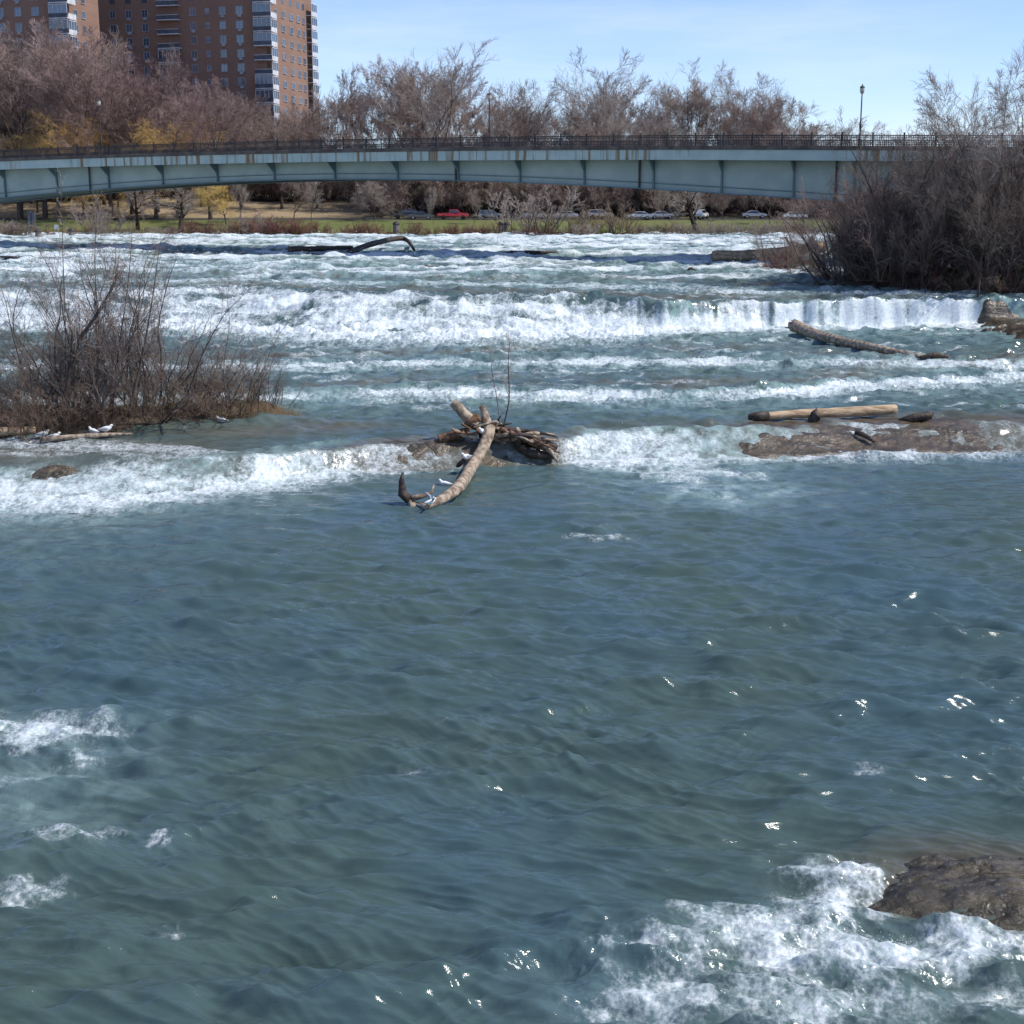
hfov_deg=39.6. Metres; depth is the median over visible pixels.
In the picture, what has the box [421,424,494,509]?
driftwood log
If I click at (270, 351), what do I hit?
sapling
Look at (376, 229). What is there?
shrub
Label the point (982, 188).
island shrub
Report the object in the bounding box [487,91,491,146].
street lamp
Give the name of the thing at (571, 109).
bare tree
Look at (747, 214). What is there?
parked car
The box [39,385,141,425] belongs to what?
shrub
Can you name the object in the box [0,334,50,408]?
shrub
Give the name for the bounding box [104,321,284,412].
shrub
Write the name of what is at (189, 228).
shrub
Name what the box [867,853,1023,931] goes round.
boulder
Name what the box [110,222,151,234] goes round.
shrub
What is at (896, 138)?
bare tree
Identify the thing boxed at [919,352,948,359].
driftwood branch
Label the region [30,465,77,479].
rock
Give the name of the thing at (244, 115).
bare tree
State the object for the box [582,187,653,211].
thicket shrub
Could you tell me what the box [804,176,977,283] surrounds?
island shrub
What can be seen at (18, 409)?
shrub
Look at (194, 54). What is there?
window
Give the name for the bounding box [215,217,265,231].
shrub
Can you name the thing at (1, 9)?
window
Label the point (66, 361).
shrub
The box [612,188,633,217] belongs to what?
bare tree
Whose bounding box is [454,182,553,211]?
thicket shrub
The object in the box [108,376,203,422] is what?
shrub
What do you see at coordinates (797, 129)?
bare tree
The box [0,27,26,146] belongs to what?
bare tree
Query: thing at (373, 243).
driftwood log
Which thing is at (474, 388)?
spray
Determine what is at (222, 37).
window
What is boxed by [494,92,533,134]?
bare tree
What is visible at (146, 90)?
bare tree
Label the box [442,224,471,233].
shrub
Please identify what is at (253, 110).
bare tree
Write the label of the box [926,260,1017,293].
shrub
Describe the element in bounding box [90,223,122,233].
shrub
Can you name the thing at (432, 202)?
bare tree
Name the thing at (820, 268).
island shrub
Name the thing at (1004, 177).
island shrub
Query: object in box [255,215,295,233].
shrub
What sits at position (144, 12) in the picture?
window
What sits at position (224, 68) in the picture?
window
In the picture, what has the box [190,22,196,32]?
window
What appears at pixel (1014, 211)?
island shrub
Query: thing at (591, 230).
shrub
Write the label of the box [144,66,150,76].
window
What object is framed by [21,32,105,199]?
bare tree
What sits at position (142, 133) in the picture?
willow tree
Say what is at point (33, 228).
shrub
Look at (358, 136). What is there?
bare tree
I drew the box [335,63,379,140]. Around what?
bare tree
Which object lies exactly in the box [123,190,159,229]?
bare tree
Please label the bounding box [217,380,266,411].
shrub
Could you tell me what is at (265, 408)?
dry grass
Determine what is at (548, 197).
thicket shrub
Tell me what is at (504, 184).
thicket shrub
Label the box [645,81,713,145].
bare tree
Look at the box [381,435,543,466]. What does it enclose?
rock shelf
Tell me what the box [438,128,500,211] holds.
bare tree
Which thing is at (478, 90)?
bare tree
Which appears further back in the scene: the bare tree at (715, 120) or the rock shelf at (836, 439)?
the bare tree at (715, 120)
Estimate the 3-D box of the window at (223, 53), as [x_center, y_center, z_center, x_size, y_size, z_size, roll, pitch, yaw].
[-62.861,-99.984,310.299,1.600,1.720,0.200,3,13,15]
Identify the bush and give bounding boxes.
[59,201,132,230]
[472,183,589,233]
[537,201,604,232]
[590,200,643,232]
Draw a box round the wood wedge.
[898,412,933,421]
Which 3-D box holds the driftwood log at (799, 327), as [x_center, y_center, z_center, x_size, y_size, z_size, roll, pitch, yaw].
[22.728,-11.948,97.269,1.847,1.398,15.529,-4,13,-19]
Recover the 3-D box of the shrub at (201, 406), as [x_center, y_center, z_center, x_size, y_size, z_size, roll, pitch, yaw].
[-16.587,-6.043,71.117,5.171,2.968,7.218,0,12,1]
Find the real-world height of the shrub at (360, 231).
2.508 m
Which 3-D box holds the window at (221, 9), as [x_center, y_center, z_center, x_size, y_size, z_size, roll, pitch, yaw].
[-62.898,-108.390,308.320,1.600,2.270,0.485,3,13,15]
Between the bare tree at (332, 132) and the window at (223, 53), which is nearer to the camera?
the bare tree at (332, 132)
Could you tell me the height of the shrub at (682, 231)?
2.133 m
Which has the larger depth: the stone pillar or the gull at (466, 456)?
the stone pillar
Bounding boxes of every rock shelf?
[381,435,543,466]
[735,417,1004,458]
[977,299,1023,341]
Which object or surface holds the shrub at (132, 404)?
on the island ground at (131, 420)
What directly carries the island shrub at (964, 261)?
on the island ground at (949, 271)
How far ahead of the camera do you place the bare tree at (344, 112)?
276.57 m
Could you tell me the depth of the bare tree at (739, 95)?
280.17 m
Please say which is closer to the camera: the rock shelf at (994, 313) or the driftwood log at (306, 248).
the rock shelf at (994, 313)
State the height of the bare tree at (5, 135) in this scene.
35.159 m
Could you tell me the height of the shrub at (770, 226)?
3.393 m
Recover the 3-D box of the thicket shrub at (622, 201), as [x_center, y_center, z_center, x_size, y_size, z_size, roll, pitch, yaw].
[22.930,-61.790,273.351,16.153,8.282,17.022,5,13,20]
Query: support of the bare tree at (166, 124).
on the ground at (331, 208)
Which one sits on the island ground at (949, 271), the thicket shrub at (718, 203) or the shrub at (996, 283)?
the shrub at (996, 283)
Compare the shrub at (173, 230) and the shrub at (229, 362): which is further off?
the shrub at (173, 230)
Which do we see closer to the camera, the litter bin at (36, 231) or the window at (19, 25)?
the litter bin at (36, 231)
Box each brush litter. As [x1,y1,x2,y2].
[6,399,255,435]
[765,258,1023,292]
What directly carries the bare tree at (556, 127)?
on the ground at (331, 208)
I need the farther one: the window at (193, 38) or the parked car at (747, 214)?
the window at (193, 38)
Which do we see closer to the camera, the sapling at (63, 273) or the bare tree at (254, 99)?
the sapling at (63, 273)
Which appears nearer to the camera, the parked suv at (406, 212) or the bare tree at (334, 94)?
the parked suv at (406, 212)
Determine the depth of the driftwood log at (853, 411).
72.12 m
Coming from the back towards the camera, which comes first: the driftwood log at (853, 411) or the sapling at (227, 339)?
the driftwood log at (853, 411)
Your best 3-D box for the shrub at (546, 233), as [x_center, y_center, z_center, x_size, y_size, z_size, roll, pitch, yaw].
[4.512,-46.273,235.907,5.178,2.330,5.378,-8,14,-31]
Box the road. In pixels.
[0,218,834,219]
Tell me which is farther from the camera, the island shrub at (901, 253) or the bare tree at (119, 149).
the bare tree at (119, 149)
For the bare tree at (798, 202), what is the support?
on the ground at (331, 208)
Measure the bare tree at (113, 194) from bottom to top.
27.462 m
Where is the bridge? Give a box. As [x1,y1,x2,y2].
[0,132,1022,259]
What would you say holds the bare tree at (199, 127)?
on the ground at (331, 208)
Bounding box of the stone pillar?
[27,211,35,226]
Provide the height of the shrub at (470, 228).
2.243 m
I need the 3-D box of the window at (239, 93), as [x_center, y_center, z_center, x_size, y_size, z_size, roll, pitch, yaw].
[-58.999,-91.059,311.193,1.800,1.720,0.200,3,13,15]
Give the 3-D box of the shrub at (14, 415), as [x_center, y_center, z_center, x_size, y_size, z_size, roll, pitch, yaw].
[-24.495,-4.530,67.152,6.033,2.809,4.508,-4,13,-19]
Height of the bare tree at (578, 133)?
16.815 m
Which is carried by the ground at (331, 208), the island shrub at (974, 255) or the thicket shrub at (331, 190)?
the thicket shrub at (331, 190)
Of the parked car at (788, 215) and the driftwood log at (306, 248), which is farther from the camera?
the parked car at (788, 215)
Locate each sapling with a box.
[53,168,78,381]
[61,244,132,424]
[75,190,105,415]
[109,218,147,416]
[127,228,178,416]
[215,276,236,412]
[255,308,295,410]
[485,343,500,426]
[489,328,516,426]
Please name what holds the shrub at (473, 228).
on the ground at (331, 208)
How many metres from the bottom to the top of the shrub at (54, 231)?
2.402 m
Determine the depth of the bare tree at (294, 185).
251.58 m
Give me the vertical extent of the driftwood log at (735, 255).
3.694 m
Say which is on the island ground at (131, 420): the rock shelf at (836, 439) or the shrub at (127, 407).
the shrub at (127, 407)
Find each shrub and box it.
[0,219,19,233]
[0,219,50,235]
[0,220,260,427]
[0,222,14,234]
[0,249,123,419]
[0,322,157,413]
[0,324,144,426]
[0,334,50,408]
[0,349,84,426]
[0,364,136,437]
[0,370,100,443]
[0,374,113,429]
[0,385,58,426]
[0,388,56,437]
[2,222,46,234]
[2,225,28,234]
[20,235,225,414]
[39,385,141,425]
[45,226,67,234]
[48,373,177,425]
[50,308,264,431]
[67,225,97,233]
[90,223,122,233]
[95,394,157,414]
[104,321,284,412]
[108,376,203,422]
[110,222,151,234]
[130,361,237,424]
[131,334,290,410]
[137,187,196,200]
[140,356,259,411]
[143,227,174,233]
[152,226,177,233]
[158,226,194,233]
[166,360,265,421]
[179,220,212,233]
[180,183,262,200]
[180,218,223,233]
[194,222,229,233]
[196,220,248,233]
[199,222,238,233]
[208,184,283,199]
[214,221,253,233]
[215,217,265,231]
[216,184,267,198]
[216,354,315,410]
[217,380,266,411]
[227,212,274,233]
[231,182,310,200]
[238,149,329,200]
[241,216,282,234]
[245,218,283,234]
[249,181,337,199]
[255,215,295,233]
[264,217,310,232]
[265,181,330,200]
[278,218,314,234]
[281,219,320,234]
[289,183,342,198]
[296,181,354,200]
[307,222,337,233]
[316,181,350,199]
[325,224,363,233]
[327,181,356,200]
[336,181,428,211]
[339,181,382,205]
[342,221,386,233]
[344,221,372,233]
[351,181,455,216]
[352,222,392,233]
[353,181,449,211]
[370,181,469,209]
[374,181,486,210]
[397,220,426,235]
[413,181,510,212]
[416,181,541,213]
[417,225,446,235]
[418,181,505,215]
[427,181,520,212]
[437,226,462,233]
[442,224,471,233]
[443,223,468,233]
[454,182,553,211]
[459,182,530,213]
[459,225,482,233]
[460,223,482,233]
[471,221,510,233]
[482,183,599,215]
[491,182,589,214]
[497,183,578,212]
[512,183,591,210]
[512,225,534,234]
[520,223,544,234]
[522,184,630,215]
[525,185,628,214]
[530,226,558,235]
[531,221,565,234]
[539,184,585,212]
[559,226,582,234]
[560,221,599,234]
[568,185,654,213]
[576,225,601,234]
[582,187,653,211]
[598,188,683,213]
[600,187,679,209]
[604,187,663,211]
[613,187,704,214]
[618,221,650,234]
[627,224,652,233]
[637,227,666,234]
[649,224,669,233]
[650,190,723,212]
[655,221,685,232]
[658,220,693,233]
[659,191,749,213]
[672,225,696,233]
[676,191,737,210]
[681,228,712,233]
[691,224,718,234]
[692,193,760,210]
[694,218,740,234]
[705,193,775,211]
[710,225,734,233]
[718,194,816,216]
[724,221,756,234]
[735,225,768,233]
[739,196,790,212]
[743,218,823,268]
[744,196,821,214]
[747,222,778,233]
[748,196,812,213]
[748,218,792,234]
[753,251,809,268]
[760,197,821,212]
[761,176,895,285]
[761,247,817,269]
[767,198,844,215]
[780,250,828,273]
[783,195,885,283]
[787,218,827,233]
[788,198,844,213]
[799,166,972,281]
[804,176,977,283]
[806,254,843,282]
[813,107,1022,275]
[823,258,870,282]
[824,148,1014,282]
[828,145,974,254]
[831,125,1023,264]
[832,254,911,287]
[850,164,962,287]
[861,174,1023,293]
[865,157,965,208]
[866,257,908,287]
[871,127,1023,273]
[872,258,936,279]
[897,260,959,292]
[897,261,952,292]
[903,129,1023,276]
[910,176,1023,292]
[911,150,1022,263]
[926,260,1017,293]
[931,132,1023,278]
[935,259,1006,293]
[938,264,975,290]
[944,262,1023,293]
[962,163,1023,288]
[970,255,1023,294]
[981,146,1019,224]
[991,272,1023,292]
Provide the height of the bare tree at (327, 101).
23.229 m
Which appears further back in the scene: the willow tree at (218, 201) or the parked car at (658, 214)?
the parked car at (658, 214)
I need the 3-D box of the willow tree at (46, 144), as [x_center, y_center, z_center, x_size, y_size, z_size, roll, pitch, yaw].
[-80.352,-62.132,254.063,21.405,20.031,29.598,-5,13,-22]
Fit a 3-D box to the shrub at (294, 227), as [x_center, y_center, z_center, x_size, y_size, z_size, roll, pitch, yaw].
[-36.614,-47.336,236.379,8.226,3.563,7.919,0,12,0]
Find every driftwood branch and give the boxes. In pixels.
[39,433,132,440]
[854,430,875,442]
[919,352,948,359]
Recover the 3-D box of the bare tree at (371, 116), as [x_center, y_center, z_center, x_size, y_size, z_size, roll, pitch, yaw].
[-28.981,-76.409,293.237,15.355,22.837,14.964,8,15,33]
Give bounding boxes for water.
[0,231,1023,1023]
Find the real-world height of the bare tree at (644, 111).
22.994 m
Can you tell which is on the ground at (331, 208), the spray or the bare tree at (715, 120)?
the bare tree at (715, 120)
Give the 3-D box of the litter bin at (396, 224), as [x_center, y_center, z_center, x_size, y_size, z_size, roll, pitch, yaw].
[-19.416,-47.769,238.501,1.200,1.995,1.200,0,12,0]
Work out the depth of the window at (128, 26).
314.79 m
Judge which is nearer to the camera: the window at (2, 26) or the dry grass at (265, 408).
the dry grass at (265, 408)
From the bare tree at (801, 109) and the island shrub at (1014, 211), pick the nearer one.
the island shrub at (1014, 211)
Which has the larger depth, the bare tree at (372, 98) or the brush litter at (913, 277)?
the bare tree at (372, 98)
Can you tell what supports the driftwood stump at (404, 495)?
in the water
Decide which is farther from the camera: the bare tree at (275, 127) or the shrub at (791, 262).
the bare tree at (275, 127)
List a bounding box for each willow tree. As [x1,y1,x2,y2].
[0,129,37,219]
[3,108,110,219]
[111,116,226,219]
[187,185,239,223]
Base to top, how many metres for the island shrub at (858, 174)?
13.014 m
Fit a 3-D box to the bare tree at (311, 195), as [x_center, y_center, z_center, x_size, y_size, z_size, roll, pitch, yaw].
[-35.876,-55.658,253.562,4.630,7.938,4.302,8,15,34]
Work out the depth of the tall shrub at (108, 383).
68.16 m
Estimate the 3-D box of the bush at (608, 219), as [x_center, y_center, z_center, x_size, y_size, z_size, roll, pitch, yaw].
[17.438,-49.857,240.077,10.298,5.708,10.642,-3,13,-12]
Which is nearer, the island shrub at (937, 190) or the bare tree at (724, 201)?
the island shrub at (937, 190)
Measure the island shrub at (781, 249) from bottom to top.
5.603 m
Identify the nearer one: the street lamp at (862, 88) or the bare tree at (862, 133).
the street lamp at (862, 88)
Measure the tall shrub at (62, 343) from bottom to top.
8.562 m
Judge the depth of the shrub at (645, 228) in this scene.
235.91 m
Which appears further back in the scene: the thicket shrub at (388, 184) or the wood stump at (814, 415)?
the thicket shrub at (388, 184)
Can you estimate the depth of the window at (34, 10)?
286.55 m
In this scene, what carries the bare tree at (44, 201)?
on the ground at (331, 208)
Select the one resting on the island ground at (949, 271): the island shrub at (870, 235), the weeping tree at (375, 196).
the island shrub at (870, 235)
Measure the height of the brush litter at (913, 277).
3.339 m
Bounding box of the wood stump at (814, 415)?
[808,408,820,421]
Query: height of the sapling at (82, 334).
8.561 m
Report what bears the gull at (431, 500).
on the driftwood log at (459, 485)
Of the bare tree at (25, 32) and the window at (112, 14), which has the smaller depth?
the bare tree at (25, 32)
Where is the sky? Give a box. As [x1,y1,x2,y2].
[311,0,1023,147]
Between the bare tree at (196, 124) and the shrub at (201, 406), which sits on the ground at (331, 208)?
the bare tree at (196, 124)
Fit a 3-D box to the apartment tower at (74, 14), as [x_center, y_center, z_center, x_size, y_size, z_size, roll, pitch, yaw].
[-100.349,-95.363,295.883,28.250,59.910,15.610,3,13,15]
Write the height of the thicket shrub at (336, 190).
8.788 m
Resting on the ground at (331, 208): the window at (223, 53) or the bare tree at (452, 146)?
the bare tree at (452, 146)
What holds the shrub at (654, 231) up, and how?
on the ground at (331, 208)
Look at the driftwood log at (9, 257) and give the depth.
158.21 m
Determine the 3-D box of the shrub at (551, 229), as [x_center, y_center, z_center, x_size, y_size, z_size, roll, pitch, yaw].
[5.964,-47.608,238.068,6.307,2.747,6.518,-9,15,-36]
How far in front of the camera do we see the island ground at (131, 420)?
69.85 m
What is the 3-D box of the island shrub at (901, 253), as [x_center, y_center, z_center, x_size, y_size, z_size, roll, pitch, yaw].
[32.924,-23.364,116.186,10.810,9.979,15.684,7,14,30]
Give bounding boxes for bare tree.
[0,17,121,218]
[0,21,59,213]
[0,25,30,152]
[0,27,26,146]
[0,36,29,110]
[0,36,48,149]
[0,36,71,203]
[0,39,96,218]
[0,133,15,153]
[2,42,58,198]
[3,41,148,218]
[13,26,135,202]
[18,23,144,216]
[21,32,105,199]
[31,44,138,204]
[47,57,211,214]
[59,72,168,151]
[64,75,127,198]
[70,80,219,217]
[83,38,132,150]
[83,75,191,197]
[99,136,139,206]
[108,76,157,195]
[115,115,191,212]
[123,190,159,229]
[132,86,190,200]
[146,187,199,229]
[154,43,210,193]
[158,74,270,219]
[175,106,218,204]
[183,137,221,206]
[184,93,221,194]
[201,85,264,197]
[205,95,264,196]
[206,100,270,147]
[219,86,269,197]
[220,111,276,208]
[229,184,252,213]
[239,98,278,195]
[248,113,311,208]
[255,101,313,198]
[256,107,305,139]
[257,108,312,149]
[278,92,342,202]
[279,182,316,221]
[286,106,352,199]
[286,119,345,207]
[297,182,324,215]
[301,82,364,196]
[301,87,375,202]
[324,86,369,196]
[332,126,376,209]
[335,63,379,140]
[339,80,398,145]
[351,88,406,147]
[356,53,427,140]
[358,63,423,138]
[359,67,426,142]
[367,56,461,147]
[381,38,497,210]
[385,121,453,211]
[391,69,476,132]
[411,64,472,142]
[415,57,485,135]
[424,185,437,223]
[437,133,469,209]
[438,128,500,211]
[448,77,492,142]
[457,85,529,144]
[462,94,510,146]
[469,189,481,219]
[476,117,530,206]
[479,124,506,144]
[481,78,582,146]
[483,99,536,140]
[488,94,529,138]
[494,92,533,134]
[503,108,544,144]
[503,183,540,208]
[505,100,567,146]
[532,111,578,145]
[538,89,607,145]
[544,46,648,145]
[558,101,618,142]
[558,102,607,145]
[565,87,647,145]
[569,124,618,145]
[574,74,635,142]
[574,116,656,145]
[590,186,614,208]
[593,115,679,210]
[595,73,660,143]
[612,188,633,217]
[624,86,679,143]
[631,102,678,145]
[639,58,734,144]
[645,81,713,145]
[653,86,703,145]
[655,190,669,219]
[658,123,718,145]
[660,73,745,144]
[660,88,742,145]
[661,191,706,231]
[694,112,748,145]
[696,97,741,143]
[703,193,734,219]
[711,74,791,134]
[713,96,783,145]
[717,90,789,145]
[718,70,786,139]
[718,112,771,207]
[719,126,780,207]
[739,90,793,141]
[742,129,787,211]
[749,121,845,145]
[756,196,781,222]
[761,98,827,145]
[763,98,804,138]
[779,119,843,145]
[780,116,818,145]
[781,199,818,224]
[817,116,868,145]
[833,119,885,145]
[879,130,923,143]
[884,125,937,145]
[888,67,1023,292]
[929,156,1018,296]
[956,40,1023,271]
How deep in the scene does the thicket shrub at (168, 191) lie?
286.44 m
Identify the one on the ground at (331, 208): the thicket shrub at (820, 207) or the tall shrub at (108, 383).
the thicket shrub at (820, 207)
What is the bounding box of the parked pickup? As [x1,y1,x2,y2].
[438,209,468,218]
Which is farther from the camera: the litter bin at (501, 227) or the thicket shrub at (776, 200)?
the thicket shrub at (776, 200)
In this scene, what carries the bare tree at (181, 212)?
on the ground at (331, 208)
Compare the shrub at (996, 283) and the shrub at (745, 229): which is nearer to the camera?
the shrub at (996, 283)
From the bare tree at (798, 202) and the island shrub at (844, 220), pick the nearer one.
the island shrub at (844, 220)
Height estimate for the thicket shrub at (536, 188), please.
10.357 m
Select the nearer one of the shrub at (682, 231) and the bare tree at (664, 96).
the shrub at (682, 231)
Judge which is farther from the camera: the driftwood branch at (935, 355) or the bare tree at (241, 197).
the bare tree at (241, 197)
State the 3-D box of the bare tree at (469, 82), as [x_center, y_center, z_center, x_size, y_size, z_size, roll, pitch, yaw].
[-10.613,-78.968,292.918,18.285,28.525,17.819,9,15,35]
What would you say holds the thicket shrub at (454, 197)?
on the ground at (331, 208)
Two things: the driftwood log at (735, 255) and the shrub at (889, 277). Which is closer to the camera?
the shrub at (889, 277)
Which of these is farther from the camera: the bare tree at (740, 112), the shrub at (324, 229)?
the bare tree at (740, 112)
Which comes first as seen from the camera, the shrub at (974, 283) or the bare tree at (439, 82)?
the shrub at (974, 283)
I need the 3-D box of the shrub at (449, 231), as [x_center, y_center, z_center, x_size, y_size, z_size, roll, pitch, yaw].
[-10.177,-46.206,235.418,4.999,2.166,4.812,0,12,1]
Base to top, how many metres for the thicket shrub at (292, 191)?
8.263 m
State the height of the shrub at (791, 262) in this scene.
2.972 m
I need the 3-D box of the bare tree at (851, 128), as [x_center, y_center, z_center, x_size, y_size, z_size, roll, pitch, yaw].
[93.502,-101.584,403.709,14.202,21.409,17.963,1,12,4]
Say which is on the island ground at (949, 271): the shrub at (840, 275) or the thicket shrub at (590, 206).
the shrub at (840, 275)
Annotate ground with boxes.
[0,192,879,234]
[1,400,298,434]
[850,266,1014,289]
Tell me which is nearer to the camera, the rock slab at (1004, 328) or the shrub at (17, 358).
the shrub at (17, 358)
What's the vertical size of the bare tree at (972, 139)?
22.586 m
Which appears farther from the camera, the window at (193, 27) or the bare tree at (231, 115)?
the window at (193, 27)
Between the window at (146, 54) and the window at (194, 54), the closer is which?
the window at (194, 54)
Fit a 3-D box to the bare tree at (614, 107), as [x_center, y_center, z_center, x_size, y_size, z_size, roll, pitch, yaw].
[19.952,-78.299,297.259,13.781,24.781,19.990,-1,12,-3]
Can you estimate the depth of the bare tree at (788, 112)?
286.74 m
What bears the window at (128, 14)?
in the apartment tower at (249, 49)
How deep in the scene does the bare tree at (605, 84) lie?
285.44 m
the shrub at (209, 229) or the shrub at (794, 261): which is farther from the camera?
the shrub at (209, 229)
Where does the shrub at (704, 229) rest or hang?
on the ground at (331, 208)
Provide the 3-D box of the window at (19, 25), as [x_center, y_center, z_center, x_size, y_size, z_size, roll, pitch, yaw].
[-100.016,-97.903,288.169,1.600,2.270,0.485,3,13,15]
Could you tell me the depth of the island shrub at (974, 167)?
126.05 m
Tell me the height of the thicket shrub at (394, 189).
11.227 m
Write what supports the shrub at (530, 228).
on the ground at (331, 208)
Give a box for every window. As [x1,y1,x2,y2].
[0,8,3,19]
[0,24,4,32]
[14,7,20,16]
[15,23,21,34]
[31,7,39,15]
[81,11,85,19]
[109,11,115,18]
[110,25,116,32]
[125,10,131,20]
[126,24,132,34]
[127,38,132,48]
[141,9,147,19]
[142,24,148,31]
[143,38,149,48]
[144,52,150,62]
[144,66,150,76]
[189,8,195,15]
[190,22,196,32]
[191,36,196,44]
[191,50,197,60]
[192,65,198,72]
[205,22,209,28]
[207,65,211,71]
[219,6,225,17]
[219,21,225,28]
[220,35,226,45]
[220,50,226,57]
[221,64,227,71]
[222,78,227,85]
[235,6,242,16]
[236,20,243,30]
[236,35,243,45]
[237,49,243,59]
[237,63,244,73]
[238,78,245,87]
[238,92,245,99]
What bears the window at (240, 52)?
in the apartment tower at (249, 49)
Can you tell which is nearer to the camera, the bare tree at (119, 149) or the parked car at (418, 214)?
the parked car at (418, 214)
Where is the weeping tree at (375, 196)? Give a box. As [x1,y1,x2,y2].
[347,181,404,219]
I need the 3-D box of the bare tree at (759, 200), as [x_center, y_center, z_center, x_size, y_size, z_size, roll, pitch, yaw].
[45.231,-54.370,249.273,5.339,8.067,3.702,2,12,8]
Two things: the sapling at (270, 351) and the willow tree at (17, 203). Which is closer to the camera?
the sapling at (270, 351)
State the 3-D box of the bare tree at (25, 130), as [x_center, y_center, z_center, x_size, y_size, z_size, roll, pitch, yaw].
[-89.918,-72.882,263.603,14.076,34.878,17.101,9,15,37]
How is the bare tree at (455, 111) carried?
on the ground at (331, 208)
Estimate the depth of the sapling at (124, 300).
67.40 m
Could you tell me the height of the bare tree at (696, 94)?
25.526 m
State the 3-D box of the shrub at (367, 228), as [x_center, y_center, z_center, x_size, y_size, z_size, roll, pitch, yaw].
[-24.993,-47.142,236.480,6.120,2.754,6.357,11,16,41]
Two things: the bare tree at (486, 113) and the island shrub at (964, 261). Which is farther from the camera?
the bare tree at (486, 113)
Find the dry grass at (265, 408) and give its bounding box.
[202,397,314,422]
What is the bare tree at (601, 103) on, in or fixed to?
on the ground at (331, 208)
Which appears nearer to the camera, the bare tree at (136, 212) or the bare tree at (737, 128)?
the bare tree at (136, 212)
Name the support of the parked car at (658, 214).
on the road
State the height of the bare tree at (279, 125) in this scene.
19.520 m
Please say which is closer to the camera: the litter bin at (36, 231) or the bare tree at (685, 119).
the litter bin at (36, 231)
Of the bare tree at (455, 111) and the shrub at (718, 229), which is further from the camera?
the bare tree at (455, 111)
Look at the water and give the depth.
38.18 m
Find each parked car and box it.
[408,211,433,218]
[525,211,546,218]
[555,211,577,218]
[628,211,651,218]
[651,211,673,218]
[741,210,766,217]
[782,211,807,219]
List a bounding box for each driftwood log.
[0,256,42,258]
[0,427,35,435]
[288,246,352,251]
[346,236,414,252]
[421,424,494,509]
[497,250,557,253]
[711,237,829,260]
[748,404,897,420]
[784,319,921,357]
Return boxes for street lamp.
[97,98,102,154]
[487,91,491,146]
[858,84,864,145]
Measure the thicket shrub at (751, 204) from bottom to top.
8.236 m
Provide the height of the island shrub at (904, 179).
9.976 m
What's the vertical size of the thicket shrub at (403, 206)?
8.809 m
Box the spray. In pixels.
[0,228,1018,968]
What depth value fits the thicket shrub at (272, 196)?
289.07 m
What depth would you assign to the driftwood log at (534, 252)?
167.63 m
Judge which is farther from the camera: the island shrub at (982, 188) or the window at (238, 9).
the window at (238, 9)
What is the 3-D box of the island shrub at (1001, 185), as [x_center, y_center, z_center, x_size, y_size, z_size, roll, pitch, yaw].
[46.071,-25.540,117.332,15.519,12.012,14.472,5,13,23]
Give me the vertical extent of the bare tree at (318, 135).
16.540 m
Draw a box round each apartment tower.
[0,0,102,197]
[98,0,319,194]
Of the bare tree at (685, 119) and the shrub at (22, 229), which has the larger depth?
the bare tree at (685, 119)
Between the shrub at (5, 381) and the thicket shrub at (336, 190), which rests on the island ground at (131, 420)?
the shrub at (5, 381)
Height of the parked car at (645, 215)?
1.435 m
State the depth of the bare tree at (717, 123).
279.88 m
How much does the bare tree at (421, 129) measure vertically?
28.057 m
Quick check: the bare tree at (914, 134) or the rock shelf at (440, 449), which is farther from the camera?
the bare tree at (914, 134)
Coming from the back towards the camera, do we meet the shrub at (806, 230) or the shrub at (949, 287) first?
the shrub at (806, 230)
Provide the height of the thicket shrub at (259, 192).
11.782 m
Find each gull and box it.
[32,429,48,436]
[88,426,99,432]
[98,424,113,430]
[216,416,229,422]
[422,492,436,503]
[439,479,452,485]
[461,452,473,458]
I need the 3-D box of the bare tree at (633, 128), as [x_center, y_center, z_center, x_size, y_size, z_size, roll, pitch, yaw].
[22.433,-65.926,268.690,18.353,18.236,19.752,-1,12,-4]
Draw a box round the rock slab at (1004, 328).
[980,322,1023,332]
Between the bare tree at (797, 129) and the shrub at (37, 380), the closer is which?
the shrub at (37, 380)
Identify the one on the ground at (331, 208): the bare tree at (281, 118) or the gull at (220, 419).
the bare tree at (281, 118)
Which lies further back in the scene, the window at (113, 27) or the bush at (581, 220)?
the window at (113, 27)
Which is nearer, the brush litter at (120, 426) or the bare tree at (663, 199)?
the brush litter at (120, 426)
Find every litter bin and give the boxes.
[34,229,41,236]
[68,228,74,235]
[393,221,399,232]
[498,222,502,231]
[503,222,508,231]
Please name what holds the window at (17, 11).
in the apartment tower at (74, 14)
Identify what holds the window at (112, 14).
in the apartment tower at (249, 49)
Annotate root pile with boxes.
[437,399,559,462]
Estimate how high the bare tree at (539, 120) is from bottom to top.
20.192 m
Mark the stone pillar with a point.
(30, 215)
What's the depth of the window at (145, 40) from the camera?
314.41 m
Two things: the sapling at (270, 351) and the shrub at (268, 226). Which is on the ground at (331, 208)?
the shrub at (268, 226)
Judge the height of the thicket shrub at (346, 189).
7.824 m
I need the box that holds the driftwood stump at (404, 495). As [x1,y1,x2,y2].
[398,472,434,505]
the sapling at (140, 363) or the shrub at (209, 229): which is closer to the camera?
the sapling at (140, 363)
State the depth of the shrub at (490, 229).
237.23 m
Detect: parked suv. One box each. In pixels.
[393,209,416,218]
[478,210,503,218]
[587,209,612,218]
[693,209,708,218]

